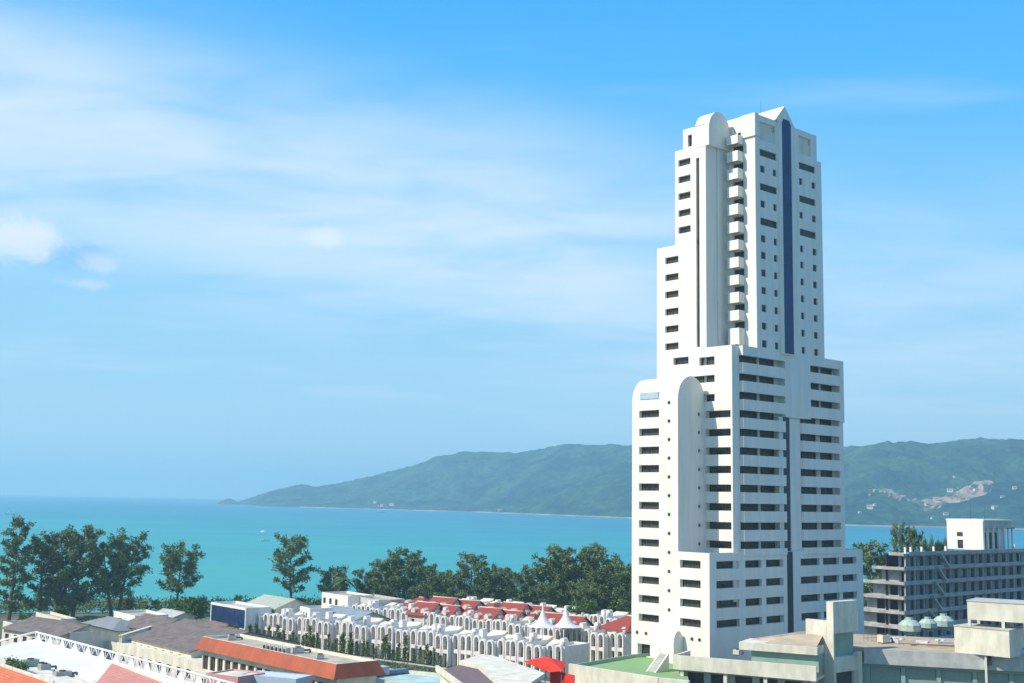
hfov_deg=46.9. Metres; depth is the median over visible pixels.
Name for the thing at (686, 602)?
window
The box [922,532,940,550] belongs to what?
casuarina tree
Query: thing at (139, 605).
shore undergrowth
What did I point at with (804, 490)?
balcony door
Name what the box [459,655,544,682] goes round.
cream roofed building
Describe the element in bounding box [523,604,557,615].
red roofed house
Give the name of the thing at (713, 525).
window
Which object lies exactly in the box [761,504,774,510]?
balcony door
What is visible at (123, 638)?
parapet wall
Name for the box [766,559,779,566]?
window
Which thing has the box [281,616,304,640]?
townhouse
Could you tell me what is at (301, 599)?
leafy tree
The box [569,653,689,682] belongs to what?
podium deck
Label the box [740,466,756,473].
balcony door
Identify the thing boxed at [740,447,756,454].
balcony door
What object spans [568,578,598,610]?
casuarina tree
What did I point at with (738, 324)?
balcony door
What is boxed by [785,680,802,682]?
window
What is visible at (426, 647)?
column shrub
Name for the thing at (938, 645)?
roof pipe
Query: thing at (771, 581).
window
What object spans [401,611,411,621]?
townhouse
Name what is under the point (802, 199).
window
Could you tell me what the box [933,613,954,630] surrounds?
cooling tower
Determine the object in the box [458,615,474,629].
townhouse
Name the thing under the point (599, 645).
townhouse
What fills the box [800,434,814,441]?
balcony door
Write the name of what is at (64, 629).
brown roofed house
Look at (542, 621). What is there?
peaked canopy
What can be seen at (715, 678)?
window
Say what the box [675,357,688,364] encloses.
window
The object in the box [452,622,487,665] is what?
townhouse
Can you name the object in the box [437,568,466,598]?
casuarina tree
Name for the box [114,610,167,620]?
white building
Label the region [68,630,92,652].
water tank house
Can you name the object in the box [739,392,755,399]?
balcony door
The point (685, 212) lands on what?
window
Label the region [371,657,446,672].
hedge
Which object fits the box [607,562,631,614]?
casuarina tree
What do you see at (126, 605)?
leafy tree
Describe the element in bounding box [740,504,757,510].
balcony door
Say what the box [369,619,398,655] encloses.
townhouse
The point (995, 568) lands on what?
window
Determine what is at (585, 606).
leafy tree
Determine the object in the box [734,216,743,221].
balcony door
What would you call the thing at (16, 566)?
casuarina tree
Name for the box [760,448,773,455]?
balcony door
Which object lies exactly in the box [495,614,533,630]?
townhouse
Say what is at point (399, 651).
column shrub
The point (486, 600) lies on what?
townhouse
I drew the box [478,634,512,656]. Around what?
townhouse
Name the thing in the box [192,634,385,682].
orange fascia building
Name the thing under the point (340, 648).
column shrub
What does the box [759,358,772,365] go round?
balcony door
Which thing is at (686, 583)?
window
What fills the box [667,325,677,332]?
window
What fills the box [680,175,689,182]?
window
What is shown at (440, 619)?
townhouse
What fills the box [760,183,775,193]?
window
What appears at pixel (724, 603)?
window
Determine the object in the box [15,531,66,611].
casuarina tree
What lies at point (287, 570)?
casuarina tree
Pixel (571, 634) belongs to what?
townhouse
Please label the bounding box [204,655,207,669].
window
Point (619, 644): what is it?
townhouse
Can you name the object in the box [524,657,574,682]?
red awning
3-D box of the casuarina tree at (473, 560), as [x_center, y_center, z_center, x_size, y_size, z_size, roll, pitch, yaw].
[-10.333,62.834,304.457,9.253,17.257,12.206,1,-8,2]
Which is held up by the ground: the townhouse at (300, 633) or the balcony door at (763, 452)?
the townhouse at (300, 633)
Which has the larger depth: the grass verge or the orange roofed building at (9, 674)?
the grass verge
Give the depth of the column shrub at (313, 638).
237.31 m
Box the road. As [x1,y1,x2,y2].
[377,660,544,682]
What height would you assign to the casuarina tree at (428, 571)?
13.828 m
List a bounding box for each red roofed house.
[390,602,409,609]
[405,597,428,602]
[405,601,442,625]
[428,596,460,604]
[433,604,463,616]
[453,599,484,609]
[454,607,476,615]
[471,606,505,622]
[476,602,499,609]
[496,609,525,621]
[499,602,531,610]
[517,613,539,622]
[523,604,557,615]
[536,612,563,624]
[564,615,593,629]
[599,615,630,633]
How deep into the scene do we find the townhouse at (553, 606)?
274.35 m
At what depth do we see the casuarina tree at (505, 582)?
325.22 m
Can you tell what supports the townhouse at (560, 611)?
on the ground
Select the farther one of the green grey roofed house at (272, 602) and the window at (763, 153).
the green grey roofed house at (272, 602)
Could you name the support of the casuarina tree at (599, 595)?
on the ground
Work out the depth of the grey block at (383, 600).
280.07 m
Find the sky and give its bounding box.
[0,0,1023,498]
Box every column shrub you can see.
[254,623,258,632]
[266,625,271,635]
[275,625,281,637]
[281,629,286,638]
[290,630,295,640]
[304,632,308,646]
[306,625,313,646]
[311,633,314,647]
[314,632,319,648]
[326,632,331,649]
[333,638,337,651]
[338,634,344,653]
[341,631,346,653]
[346,631,353,654]
[354,639,358,655]
[361,638,365,655]
[365,640,369,655]
[371,644,374,657]
[374,645,377,656]
[380,636,386,658]
[381,634,389,659]
[396,642,401,661]
[402,635,409,661]
[411,648,415,662]
[417,647,423,663]
[423,644,428,664]
[428,651,432,663]
[432,647,435,665]
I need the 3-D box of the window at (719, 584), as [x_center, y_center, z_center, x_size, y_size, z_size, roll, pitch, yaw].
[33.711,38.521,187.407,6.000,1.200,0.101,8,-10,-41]
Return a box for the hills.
[239,437,1023,527]
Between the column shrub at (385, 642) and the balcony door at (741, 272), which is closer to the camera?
the balcony door at (741, 272)
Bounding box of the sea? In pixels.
[0,495,1023,612]
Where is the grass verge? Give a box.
[332,651,549,681]
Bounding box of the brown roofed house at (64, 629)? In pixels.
[0,616,118,655]
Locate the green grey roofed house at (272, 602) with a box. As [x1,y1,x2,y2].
[246,594,311,613]
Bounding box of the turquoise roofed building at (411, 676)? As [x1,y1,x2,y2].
[376,668,439,682]
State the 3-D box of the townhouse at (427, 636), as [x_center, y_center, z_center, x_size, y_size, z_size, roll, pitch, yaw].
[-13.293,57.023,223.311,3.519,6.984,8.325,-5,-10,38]
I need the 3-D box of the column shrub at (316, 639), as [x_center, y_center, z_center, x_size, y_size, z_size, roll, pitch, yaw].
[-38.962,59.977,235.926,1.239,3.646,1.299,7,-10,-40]
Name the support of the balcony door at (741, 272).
in the tower block at (738, 511)
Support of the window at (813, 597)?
in the tower block at (738, 511)
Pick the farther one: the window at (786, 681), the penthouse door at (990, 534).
the penthouse door at (990, 534)
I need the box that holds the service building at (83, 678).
[27,669,96,682]
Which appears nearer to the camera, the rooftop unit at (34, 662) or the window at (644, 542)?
the rooftop unit at (34, 662)
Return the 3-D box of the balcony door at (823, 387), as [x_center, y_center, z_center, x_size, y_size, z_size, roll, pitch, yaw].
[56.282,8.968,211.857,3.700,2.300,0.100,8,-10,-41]
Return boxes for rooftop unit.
[22,658,43,666]
[37,662,56,669]
[52,670,77,676]
[228,634,242,639]
[292,646,310,653]
[316,653,323,659]
[733,649,743,655]
[877,634,892,643]
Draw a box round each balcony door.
[734,146,742,151]
[734,163,742,168]
[734,181,743,186]
[734,198,743,204]
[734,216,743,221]
[735,234,743,239]
[735,251,743,257]
[735,269,743,274]
[735,286,743,292]
[735,304,744,310]
[735,321,744,327]
[739,355,755,363]
[739,374,755,381]
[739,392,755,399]
[740,410,756,418]
[740,429,756,436]
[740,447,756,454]
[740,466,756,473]
[740,485,756,492]
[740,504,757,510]
[740,522,757,529]
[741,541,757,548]
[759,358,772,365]
[759,376,772,383]
[759,394,772,401]
[760,412,773,419]
[760,430,773,437]
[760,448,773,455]
[760,467,773,474]
[760,485,774,492]
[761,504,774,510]
[761,523,774,529]
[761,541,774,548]
[800,418,814,423]
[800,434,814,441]
[800,451,814,458]
[801,469,815,476]
[801,487,815,493]
[801,505,815,511]
[802,523,816,529]
[802,540,816,547]
[810,366,817,372]
[811,383,817,389]
[811,400,817,406]
[820,368,830,374]
[820,419,830,425]
[820,435,830,442]
[820,453,831,459]
[820,470,831,476]
[821,385,831,391]
[821,401,831,408]
[821,487,831,494]
[821,505,832,511]
[821,523,832,529]
[822,540,832,546]
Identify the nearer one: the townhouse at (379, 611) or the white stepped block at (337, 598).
the townhouse at (379, 611)
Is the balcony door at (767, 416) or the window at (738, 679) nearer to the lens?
the window at (738, 679)
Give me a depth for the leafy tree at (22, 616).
254.90 m
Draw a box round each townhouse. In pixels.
[257,603,279,633]
[262,608,287,635]
[272,608,304,636]
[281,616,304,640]
[296,612,319,645]
[304,611,346,647]
[316,617,347,650]
[334,615,360,650]
[340,596,366,607]
[341,609,383,653]
[352,600,372,608]
[353,621,389,655]
[361,600,396,610]
[369,608,383,614]
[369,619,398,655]
[379,620,421,658]
[382,598,410,617]
[390,603,414,622]
[395,625,431,659]
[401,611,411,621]
[409,623,437,661]
[420,624,462,664]
[423,607,447,625]
[434,630,470,666]
[435,615,449,627]
[449,610,474,625]
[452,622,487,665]
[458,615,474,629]
[465,628,507,658]
[471,596,493,602]
[472,619,485,629]
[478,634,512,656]
[485,614,510,632]
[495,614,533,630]
[497,633,528,660]
[506,599,523,602]
[508,620,535,636]
[509,632,552,665]
[524,623,535,636]
[525,639,568,677]
[536,618,555,634]
[540,597,556,608]
[546,638,589,677]
[548,628,564,639]
[557,606,580,614]
[564,622,593,641]
[571,605,600,615]
[576,622,605,661]
[583,609,606,622]
[590,632,609,660]
[593,610,628,623]
[605,617,621,623]
[609,627,630,657]
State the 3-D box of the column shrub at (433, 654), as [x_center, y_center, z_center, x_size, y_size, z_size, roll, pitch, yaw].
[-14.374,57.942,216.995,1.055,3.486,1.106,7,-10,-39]
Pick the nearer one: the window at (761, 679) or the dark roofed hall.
the window at (761, 679)
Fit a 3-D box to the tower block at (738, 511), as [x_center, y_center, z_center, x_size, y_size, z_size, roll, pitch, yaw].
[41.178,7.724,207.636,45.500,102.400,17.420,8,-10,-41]
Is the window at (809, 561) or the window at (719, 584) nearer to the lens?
the window at (719, 584)
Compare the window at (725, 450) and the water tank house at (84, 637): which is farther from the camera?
the water tank house at (84, 637)
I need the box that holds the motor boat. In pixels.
[5,511,18,514]
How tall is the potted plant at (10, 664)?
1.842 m
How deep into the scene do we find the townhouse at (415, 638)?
223.46 m
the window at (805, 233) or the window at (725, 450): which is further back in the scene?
the window at (805, 233)
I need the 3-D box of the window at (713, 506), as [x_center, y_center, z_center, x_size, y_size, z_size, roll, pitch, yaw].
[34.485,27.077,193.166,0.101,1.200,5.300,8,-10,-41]
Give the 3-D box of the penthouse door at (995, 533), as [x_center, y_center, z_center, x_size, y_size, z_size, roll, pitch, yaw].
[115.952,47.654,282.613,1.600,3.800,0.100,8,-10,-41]
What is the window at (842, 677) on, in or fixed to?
in the stair block at (837, 628)
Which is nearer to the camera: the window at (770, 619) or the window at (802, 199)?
the window at (770, 619)
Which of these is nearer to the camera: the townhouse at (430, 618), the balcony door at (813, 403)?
the balcony door at (813, 403)
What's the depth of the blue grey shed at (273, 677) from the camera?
152.72 m
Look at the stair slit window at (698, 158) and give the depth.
201.02 m
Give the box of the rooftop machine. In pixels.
[377,665,408,675]
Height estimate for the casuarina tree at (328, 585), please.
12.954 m
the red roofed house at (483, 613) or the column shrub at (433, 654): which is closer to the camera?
the column shrub at (433, 654)
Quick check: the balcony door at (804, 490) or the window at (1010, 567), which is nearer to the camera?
the balcony door at (804, 490)
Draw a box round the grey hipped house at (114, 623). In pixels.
[81,616,132,638]
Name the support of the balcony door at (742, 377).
in the tower block at (738, 511)
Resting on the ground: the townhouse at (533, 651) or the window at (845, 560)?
the townhouse at (533, 651)
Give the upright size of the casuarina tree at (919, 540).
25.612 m
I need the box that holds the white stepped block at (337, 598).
[322,591,373,606]
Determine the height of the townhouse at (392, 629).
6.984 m
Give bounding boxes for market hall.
[0,631,234,682]
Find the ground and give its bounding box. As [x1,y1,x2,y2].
[0,606,631,678]
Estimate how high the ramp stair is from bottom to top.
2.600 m
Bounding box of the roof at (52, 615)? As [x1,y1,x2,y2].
[36,611,76,621]
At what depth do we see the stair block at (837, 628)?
167.92 m
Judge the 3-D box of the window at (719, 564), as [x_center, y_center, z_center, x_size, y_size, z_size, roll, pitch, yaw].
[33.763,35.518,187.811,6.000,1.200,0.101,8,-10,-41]
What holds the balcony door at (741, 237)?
in the tower block at (738, 511)
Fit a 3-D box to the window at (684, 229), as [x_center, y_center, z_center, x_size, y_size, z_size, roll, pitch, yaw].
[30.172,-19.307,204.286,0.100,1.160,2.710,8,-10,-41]
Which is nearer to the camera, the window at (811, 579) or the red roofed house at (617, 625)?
the window at (811, 579)
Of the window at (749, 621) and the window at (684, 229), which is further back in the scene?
the window at (684, 229)
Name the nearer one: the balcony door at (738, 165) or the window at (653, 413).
the window at (653, 413)
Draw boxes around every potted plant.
[6,655,16,665]
[19,661,30,670]
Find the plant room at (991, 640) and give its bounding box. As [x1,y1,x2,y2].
[953,623,1023,657]
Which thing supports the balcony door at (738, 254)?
in the tower block at (738, 511)
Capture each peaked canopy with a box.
[527,606,557,638]
[550,606,581,641]
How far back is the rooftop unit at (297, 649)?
166.08 m
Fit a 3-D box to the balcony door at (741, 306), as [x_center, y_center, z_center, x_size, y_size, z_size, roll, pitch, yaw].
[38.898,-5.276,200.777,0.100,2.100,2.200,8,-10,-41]
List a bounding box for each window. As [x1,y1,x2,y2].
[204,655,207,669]
[211,657,214,670]
[218,658,222,670]
[226,660,229,669]
[641,520,658,527]
[641,539,658,546]
[642,410,658,417]
[642,428,658,435]
[642,447,658,453]
[642,465,658,471]
[642,484,658,490]
[642,502,658,508]
[642,557,658,565]
[642,576,658,584]
[642,595,658,603]
[642,614,658,622]
[642,644,649,655]
[667,256,677,263]
[667,273,677,280]
[667,291,677,297]
[667,308,677,314]
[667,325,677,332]
[667,343,678,349]
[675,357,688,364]
[680,158,689,165]
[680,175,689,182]
[680,192,689,199]
[680,209,690,216]
[680,226,690,233]
[683,560,700,568]
[683,579,700,587]
[683,599,700,607]
[683,618,700,627]
[687,672,703,682]
[689,135,691,146]
[695,375,714,382]
[698,158,699,346]
[701,357,713,365]
[704,394,714,401]
[709,410,730,417]
[709,429,730,435]
[709,447,730,454]
[709,466,730,472]
[710,485,730,491]
[710,503,730,510]
[710,522,730,529]
[710,540,731,548]
[711,674,722,682]
[716,561,731,568]
[716,580,732,587]
[717,600,736,607]
[717,619,736,627]
[735,676,751,682]
[745,560,758,567]
[745,579,758,586]
[746,598,758,605]
[746,617,758,624]
[760,149,774,159]
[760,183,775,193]
[760,218,775,227]
[760,678,777,682]
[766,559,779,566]
[766,578,779,585]
[766,597,779,603]
[767,615,779,622]
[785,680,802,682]
[799,163,813,172]
[799,195,813,205]
[800,229,814,238]
[801,558,816,564]
[801,576,816,583]
[801,594,817,601]
[801,612,817,619]
[823,558,835,564]
[823,575,836,581]
[824,593,836,599]
[836,671,851,682]
[842,557,852,563]
[843,574,852,580]
[843,592,852,598]
[920,599,922,608]
[958,540,962,547]
[986,554,989,562]
[994,567,997,575]
[1009,566,1012,574]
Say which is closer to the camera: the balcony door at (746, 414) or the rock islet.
the balcony door at (746, 414)
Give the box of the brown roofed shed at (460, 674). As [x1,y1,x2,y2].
[435,665,492,682]
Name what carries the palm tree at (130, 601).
on the ground
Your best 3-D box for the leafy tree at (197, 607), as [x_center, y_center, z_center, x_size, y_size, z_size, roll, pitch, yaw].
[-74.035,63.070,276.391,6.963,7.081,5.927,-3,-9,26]
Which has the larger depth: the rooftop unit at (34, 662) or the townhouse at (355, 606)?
the townhouse at (355, 606)
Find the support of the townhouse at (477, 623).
on the ground
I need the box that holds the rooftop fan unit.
[283,647,290,653]
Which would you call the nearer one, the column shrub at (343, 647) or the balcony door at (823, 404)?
the balcony door at (823, 404)
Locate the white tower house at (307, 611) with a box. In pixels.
[300,605,331,616]
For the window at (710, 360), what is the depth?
197.71 m
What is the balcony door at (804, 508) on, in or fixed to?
in the tower block at (738, 511)
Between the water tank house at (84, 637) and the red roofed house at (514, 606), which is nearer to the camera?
the water tank house at (84, 637)
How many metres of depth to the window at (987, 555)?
274.47 m
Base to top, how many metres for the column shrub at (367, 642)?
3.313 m
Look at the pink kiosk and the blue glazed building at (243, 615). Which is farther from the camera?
the blue glazed building at (243, 615)
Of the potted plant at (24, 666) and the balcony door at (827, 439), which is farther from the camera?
the balcony door at (827, 439)
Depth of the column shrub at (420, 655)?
219.01 m
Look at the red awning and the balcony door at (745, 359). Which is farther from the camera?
the balcony door at (745, 359)
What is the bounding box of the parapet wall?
[118,626,151,642]
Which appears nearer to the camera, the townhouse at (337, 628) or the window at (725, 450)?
the window at (725, 450)
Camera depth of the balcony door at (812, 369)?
210.11 m
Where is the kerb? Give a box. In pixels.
[352,655,549,682]
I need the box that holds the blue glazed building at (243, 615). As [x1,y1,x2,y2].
[210,601,270,631]
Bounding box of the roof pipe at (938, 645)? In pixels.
[898,643,954,646]
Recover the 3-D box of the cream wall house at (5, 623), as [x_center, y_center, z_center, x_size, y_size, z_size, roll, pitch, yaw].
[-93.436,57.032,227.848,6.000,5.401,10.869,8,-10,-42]
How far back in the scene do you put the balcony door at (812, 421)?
207.76 m
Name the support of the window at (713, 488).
in the tower block at (738, 511)
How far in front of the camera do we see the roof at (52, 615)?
237.67 m
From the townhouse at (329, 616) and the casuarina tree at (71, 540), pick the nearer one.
the townhouse at (329, 616)
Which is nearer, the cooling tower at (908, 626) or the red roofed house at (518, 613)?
the cooling tower at (908, 626)
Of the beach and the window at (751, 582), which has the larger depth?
the beach
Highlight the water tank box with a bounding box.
[966,597,1023,627]
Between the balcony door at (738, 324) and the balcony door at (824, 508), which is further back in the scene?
the balcony door at (824, 508)
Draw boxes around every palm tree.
[125,599,134,609]
[331,577,357,590]
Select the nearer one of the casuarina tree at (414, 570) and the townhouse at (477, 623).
the townhouse at (477, 623)
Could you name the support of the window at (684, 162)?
in the tower block at (738, 511)
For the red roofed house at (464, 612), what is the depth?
257.76 m
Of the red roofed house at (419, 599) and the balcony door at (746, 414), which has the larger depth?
the red roofed house at (419, 599)
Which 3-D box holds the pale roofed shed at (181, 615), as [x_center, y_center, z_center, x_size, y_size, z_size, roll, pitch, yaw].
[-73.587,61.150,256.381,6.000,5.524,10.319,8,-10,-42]
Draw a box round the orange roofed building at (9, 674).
[0,656,87,682]
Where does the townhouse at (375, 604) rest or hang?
on the ground
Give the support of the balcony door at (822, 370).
in the tower block at (738, 511)
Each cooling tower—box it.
[898,617,920,635]
[919,616,936,631]
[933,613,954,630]
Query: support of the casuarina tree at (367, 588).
on the ground
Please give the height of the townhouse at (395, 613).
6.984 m
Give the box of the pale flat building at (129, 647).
[106,639,201,682]
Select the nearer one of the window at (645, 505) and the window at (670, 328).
the window at (645, 505)
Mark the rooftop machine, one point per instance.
(387, 670)
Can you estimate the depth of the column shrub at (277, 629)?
243.81 m
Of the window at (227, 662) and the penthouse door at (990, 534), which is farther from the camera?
the penthouse door at (990, 534)
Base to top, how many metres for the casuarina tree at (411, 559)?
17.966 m
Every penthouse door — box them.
[989,532,991,548]
[994,532,997,548]
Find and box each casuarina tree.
[0,515,36,620]
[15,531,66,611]
[39,524,110,617]
[79,527,153,616]
[154,540,205,607]
[268,532,320,597]
[317,563,350,591]
[351,566,382,593]
[368,557,409,597]
[381,546,426,600]
[403,563,438,599]
[410,563,448,599]
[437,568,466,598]
[455,551,489,599]
[472,562,512,601]
[498,567,515,601]
[500,570,530,601]
[513,560,557,604]
[528,544,584,607]
[531,582,561,604]
[544,552,601,607]
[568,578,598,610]
[572,541,622,607]
[587,560,624,609]
[589,566,631,612]
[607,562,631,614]
[851,539,902,606]
[889,519,917,552]
[906,526,926,551]
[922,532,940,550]
[938,538,953,550]
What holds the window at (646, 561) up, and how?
in the tower block at (738, 511)
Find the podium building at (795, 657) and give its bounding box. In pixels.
[673,631,824,682]
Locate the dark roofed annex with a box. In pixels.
[126,613,179,630]
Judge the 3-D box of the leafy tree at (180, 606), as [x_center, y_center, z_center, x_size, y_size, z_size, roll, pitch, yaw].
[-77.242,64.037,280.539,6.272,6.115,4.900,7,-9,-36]
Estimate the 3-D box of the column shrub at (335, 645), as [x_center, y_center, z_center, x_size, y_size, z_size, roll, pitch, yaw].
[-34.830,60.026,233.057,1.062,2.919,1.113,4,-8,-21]
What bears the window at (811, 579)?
in the tower block at (738, 511)
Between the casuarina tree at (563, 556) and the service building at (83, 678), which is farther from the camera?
the casuarina tree at (563, 556)
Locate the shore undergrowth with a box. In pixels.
[0,593,630,613]
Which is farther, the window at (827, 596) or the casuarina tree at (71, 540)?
the casuarina tree at (71, 540)
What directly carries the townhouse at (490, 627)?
on the ground
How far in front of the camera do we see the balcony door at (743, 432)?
196.01 m
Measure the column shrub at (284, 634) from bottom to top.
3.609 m
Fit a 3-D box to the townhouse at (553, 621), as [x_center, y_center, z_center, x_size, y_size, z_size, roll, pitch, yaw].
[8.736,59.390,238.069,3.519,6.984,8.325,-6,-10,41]
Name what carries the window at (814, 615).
in the tower block at (738, 511)
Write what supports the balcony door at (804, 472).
in the tower block at (738, 511)
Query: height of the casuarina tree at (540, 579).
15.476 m
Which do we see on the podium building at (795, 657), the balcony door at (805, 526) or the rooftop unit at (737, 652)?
the rooftop unit at (737, 652)
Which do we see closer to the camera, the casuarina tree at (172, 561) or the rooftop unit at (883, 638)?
the rooftop unit at (883, 638)
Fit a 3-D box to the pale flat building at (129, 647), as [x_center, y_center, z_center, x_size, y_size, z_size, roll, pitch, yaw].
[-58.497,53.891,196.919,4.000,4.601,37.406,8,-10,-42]
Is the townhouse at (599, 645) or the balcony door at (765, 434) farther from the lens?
the townhouse at (599, 645)
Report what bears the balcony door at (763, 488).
in the tower block at (738, 511)
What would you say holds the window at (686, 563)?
in the tower block at (738, 511)
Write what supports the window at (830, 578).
in the tower block at (738, 511)
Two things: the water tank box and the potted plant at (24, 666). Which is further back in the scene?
the water tank box
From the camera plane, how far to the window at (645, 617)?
192.85 m
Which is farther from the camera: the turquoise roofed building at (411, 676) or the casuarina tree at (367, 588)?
the casuarina tree at (367, 588)
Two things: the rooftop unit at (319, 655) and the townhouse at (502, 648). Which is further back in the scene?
the townhouse at (502, 648)
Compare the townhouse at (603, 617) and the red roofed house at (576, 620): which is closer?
the red roofed house at (576, 620)
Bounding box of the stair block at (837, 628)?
[806,600,862,682]
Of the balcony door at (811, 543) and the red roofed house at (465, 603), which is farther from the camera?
the red roofed house at (465, 603)
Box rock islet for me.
[218,498,240,504]
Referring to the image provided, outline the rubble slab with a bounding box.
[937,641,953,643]
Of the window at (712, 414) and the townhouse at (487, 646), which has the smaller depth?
the window at (712, 414)
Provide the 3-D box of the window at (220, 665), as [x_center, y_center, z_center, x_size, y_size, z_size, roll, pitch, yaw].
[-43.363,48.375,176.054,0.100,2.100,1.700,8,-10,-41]
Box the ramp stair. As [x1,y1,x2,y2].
[647,652,668,672]
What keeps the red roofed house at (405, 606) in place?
on the ground
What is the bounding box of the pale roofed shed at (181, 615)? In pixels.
[156,608,197,619]
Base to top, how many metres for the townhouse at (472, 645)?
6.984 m
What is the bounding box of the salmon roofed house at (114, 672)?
[96,662,167,682]
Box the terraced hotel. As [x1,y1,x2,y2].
[863,505,1023,637]
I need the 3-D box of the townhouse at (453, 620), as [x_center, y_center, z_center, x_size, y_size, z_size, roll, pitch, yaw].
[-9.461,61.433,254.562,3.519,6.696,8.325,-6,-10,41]
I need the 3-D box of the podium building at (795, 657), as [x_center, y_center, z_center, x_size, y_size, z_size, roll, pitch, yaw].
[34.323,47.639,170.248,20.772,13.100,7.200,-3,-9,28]
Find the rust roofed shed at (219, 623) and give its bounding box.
[207,620,238,628]
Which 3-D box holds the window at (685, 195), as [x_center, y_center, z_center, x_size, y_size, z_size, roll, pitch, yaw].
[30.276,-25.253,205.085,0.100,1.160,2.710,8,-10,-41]
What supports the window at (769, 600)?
in the tower block at (738, 511)
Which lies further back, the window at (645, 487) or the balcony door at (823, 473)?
the balcony door at (823, 473)
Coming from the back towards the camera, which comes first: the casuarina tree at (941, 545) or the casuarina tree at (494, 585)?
the casuarina tree at (941, 545)
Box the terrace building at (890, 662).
[853,634,1023,682]
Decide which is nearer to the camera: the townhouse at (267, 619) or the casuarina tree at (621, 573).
the townhouse at (267, 619)
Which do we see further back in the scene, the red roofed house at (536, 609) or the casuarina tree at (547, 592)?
the casuarina tree at (547, 592)
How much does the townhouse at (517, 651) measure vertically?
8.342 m
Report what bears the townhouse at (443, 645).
on the ground
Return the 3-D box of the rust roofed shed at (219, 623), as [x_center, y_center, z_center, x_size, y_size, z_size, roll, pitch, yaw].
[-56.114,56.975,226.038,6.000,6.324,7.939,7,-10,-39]
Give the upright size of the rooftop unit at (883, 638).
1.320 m
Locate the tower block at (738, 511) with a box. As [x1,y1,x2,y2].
[631,106,863,663]
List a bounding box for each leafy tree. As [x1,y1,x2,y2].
[16,613,31,619]
[53,605,69,614]
[81,616,100,621]
[121,596,135,609]
[150,599,161,608]
[173,599,189,613]
[182,596,210,619]
[294,597,305,602]
[567,598,596,613]
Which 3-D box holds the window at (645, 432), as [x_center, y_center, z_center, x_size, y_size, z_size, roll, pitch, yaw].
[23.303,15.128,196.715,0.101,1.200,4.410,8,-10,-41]
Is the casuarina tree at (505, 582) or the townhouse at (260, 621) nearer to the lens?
the townhouse at (260, 621)
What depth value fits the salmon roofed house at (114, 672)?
138.69 m
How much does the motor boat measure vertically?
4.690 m
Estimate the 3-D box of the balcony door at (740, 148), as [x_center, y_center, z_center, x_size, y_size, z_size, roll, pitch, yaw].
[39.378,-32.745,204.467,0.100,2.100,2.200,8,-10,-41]
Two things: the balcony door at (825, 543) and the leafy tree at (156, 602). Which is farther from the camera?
the leafy tree at (156, 602)
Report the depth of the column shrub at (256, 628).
247.55 m
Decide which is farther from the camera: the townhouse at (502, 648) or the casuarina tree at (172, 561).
the casuarina tree at (172, 561)
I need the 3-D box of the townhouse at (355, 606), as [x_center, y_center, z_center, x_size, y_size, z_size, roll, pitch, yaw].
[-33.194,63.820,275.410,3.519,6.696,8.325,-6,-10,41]
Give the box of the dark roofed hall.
[128,618,303,657]
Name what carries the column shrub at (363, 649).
on the grass verge
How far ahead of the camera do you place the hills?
2652.31 m
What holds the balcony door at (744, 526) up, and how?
in the tower block at (738, 511)
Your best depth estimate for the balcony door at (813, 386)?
209.75 m
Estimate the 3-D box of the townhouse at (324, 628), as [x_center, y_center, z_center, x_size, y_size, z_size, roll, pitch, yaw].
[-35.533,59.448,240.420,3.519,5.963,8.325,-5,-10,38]
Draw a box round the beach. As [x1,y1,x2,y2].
[303,507,1023,529]
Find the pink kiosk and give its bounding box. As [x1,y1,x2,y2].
[206,669,264,682]
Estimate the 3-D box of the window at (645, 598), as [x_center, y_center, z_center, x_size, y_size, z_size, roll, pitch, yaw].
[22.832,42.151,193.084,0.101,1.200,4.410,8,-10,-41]
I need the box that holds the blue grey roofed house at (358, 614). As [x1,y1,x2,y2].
[329,605,390,621]
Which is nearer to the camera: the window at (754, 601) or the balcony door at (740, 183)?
the window at (754, 601)
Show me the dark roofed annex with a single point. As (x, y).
(146, 620)
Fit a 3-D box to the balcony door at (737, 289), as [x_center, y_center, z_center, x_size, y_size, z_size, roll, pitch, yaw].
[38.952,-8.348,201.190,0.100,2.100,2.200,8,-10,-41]
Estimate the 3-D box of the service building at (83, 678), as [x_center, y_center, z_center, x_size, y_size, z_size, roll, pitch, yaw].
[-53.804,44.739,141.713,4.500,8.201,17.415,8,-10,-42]
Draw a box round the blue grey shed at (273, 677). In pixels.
[239,670,312,682]
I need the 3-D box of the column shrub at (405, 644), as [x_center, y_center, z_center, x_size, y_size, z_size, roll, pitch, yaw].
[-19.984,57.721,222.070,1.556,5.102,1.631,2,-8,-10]
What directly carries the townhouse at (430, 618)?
on the ground
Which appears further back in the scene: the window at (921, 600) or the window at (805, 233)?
the window at (921, 600)
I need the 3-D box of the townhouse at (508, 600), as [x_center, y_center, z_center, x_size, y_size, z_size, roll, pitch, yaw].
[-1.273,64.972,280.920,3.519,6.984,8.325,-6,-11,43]
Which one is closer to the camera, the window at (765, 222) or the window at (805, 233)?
the window at (765, 222)
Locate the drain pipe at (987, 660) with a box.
[984,655,991,682]
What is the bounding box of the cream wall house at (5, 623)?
[1,620,20,645]
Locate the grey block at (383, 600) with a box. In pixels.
[349,594,404,605]
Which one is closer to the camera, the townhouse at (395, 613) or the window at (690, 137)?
the window at (690, 137)

